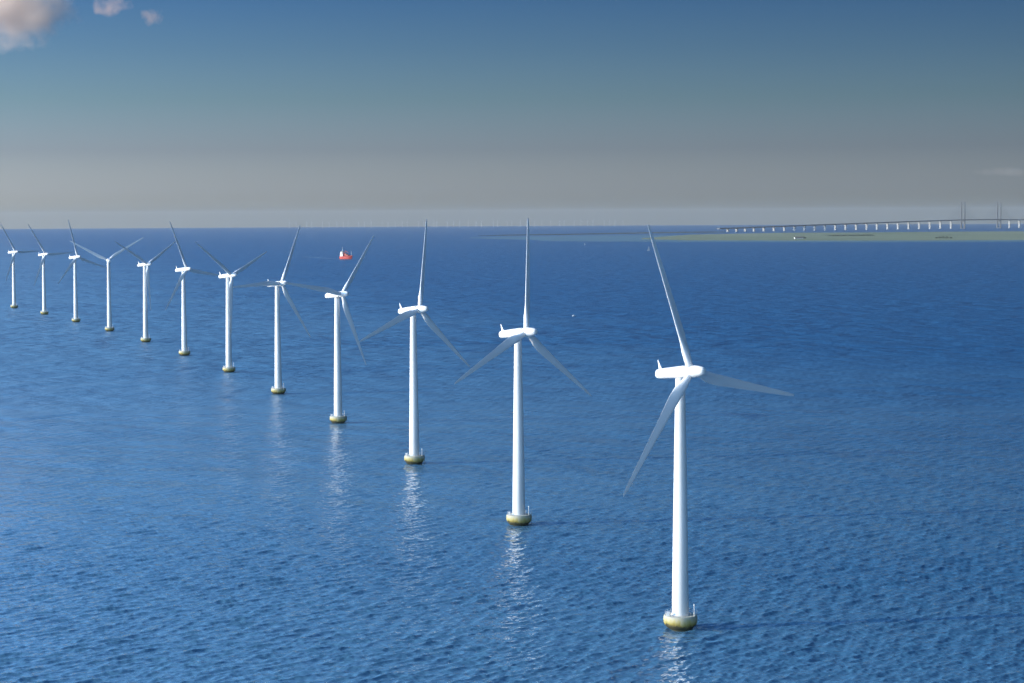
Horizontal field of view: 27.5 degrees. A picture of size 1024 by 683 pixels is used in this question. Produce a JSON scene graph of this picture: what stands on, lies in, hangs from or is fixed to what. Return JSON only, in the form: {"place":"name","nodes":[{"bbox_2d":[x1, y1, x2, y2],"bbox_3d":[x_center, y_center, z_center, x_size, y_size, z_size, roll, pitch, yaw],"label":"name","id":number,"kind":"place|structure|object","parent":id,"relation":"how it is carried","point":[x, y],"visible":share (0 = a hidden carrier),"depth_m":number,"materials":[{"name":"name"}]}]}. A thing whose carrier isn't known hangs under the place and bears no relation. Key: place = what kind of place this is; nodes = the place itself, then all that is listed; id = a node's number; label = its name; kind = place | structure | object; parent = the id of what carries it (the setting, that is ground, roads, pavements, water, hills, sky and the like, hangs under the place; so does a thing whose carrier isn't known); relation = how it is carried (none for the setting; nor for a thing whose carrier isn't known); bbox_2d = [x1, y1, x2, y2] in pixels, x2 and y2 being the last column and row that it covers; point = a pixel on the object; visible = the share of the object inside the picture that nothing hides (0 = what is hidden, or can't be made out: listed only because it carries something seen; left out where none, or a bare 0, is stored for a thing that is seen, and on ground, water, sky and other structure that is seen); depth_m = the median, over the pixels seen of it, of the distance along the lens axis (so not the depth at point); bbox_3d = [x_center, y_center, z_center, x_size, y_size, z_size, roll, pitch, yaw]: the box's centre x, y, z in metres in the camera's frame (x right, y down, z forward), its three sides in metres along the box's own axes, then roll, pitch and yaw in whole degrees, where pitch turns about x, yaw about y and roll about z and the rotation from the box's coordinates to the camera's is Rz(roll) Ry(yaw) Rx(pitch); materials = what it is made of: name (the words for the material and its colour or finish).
{"place":"outdoors","nodes":[
{"label":"outdoors","id":0,"kind":"place"},
{"bbox_2d":[0,224,1023,682],"bbox_3d":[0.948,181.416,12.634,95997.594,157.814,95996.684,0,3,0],"label":"water","id":1,"kind":"structure","parent":0,"point":[168,514],"depth_m":876.01,"materials":[{"name":"blue liquid"}]},
{"bbox_2d":[0,223,36,307],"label":"wind turbine","id":2,"kind":"object","parent":1,"relation":"in","point":[12,264],"visible":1,"depth_m":2401.64,"materials":[{"name":"paint"}]},
{"bbox_2d":[28,225,73,314],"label":"wind turbine","id":3,"kind":"object","parent":1,"relation":"in","point":[42,265],"visible":0.98,"depth_m":2237.37,"materials":[{"name":"paint"}]},
{"bbox_2d":[58,220,105,321],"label":"wind turbine","id":4,"kind":"object","parent":1,"relation":"in","point":[76,318],"visible":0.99,"depth_m":2071.02,"materials":[{"name":"paint"}]},
{"bbox_2d":[70,237,143,330],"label":"wind turbine","id":5,"kind":"object","parent":1,"relation":"in","point":[109,327],"visible":0.98,"depth_m":1903.41,"materials":[{"name":"paint"}]},
{"bbox_2d":[116,241,175,341],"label":"wind turbine","id":6,"kind":"object","parent":1,"relation":"in","point":[146,282],"visible":1,"depth_m":1733.09,"materials":[{"name":"paint"}]},
{"bbox_2d":[166,221,218,355],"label":"wind turbine","id":7,"kind":"object","parent":1,"relation":"in","point":[184,351],"visible":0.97,"depth_m":1562.58,"materials":[{"name":"paint"}]},
{"bbox_2d":[195,242,266,372],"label":"wind turbine","id":8,"kind":"object","parent":1,"relation":"in","point":[229,276],"visible":0.99,"depth_m":1391.05,"materials":[{"name":"paint"}]},
{"bbox_2d":[232,226,310,393],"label":"wind turbine","id":9,"kind":"object","parent":1,"relation":"in","point":[278,389],"visible":0.97,"depth_m":1219.08,"materials":[{"name":"paint"}]},
{"bbox_2d":[284,235,373,422],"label":"wind turbine","id":10,"kind":"object","parent":1,"relation":"in","point":[338,417],"visible":1,"depth_m":1045.64,"materials":[{"name":"paint"}]},
{"bbox_2d":[339,247,352,258],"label":"red ship","id":11,"kind":"object","parent":1,"relation":"on","point":[343,255],"visible":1,"depth_m":5072.25,"materials":[{"name":"red metal"}]},
{"bbox_2d":[359,219,469,463],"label":"wind turbine","id":12,"kind":"object","parent":1,"relation":"in","point":[414,456],"visible":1,"depth_m":872.23,"materials":[{"name":"paint"}]},
{"bbox_2d":[455,219,591,525],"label":"wind turbine","id":13,"kind":"object","parent":1,"relation":"in","point":[519,516],"visible":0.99,"depth_m":697.90,"materials":[{"name":"paint"}]},
{"bbox_2d":[623,225,793,631],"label":"wind turbine","id":14,"kind":"object","parent":1,"relation":"in","point":[680,617],"visible":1,"depth_m":520.55,"materials":[{"name":"paint"}]},
{"bbox_2d":[717,202,1023,231],"bbox_3d":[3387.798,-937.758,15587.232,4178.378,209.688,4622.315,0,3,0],"label":"cable stayed bridge","id":15,"kind":"structure","parent":1,"relation":"on","point":[845,225],"depth_m":15326.85,"materials":[{"name":"grey concrete"}]},
{"bbox_2d":[0,0,1023,228],"label":"sky","id":16,"kind":"structure","parent":0,"point":[114,113],"materials":[{"name":"blue"}]},
{"bbox_2d":[470,235,676,239],"bbox_3d":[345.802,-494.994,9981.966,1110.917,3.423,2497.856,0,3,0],"label":"shallow water","id":17,"kind":"structure","parent":0,"point":[616,237],"depth_m":10032.39,"materials":[{"name":"liquid"}]},
{"bbox_2d":[480,232,709,235],"bbox_3d":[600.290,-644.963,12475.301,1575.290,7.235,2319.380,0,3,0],"label":"spit","id":18,"kind":"structure","parent":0,"point":[599,233],"depth_m":12140.29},
{"bbox_2d":[540,240,1023,241],"bbox_3d":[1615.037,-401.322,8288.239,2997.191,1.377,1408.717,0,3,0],"label":"shallow water","id":19,"kind":"structure","parent":0,"point":[793,241],"depth_m":8158.50,"materials":[{"name":"liquid"}]},
{"bbox_2d":[642,231,1023,240],"bbox_3d":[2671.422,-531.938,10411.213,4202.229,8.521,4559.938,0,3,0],"label":"island","id":20,"kind":"structure","parent":0,"point":[972,235],"depth_m":9700.59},
{"bbox_2d":[827,234,874,235],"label":"scrub belt","id":21,"kind":"object","parent":20,"relation":"on","point":[851,235],"visible":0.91,"depth_m":9958.25,"materials":[{"name":"green plant"}]}
]}

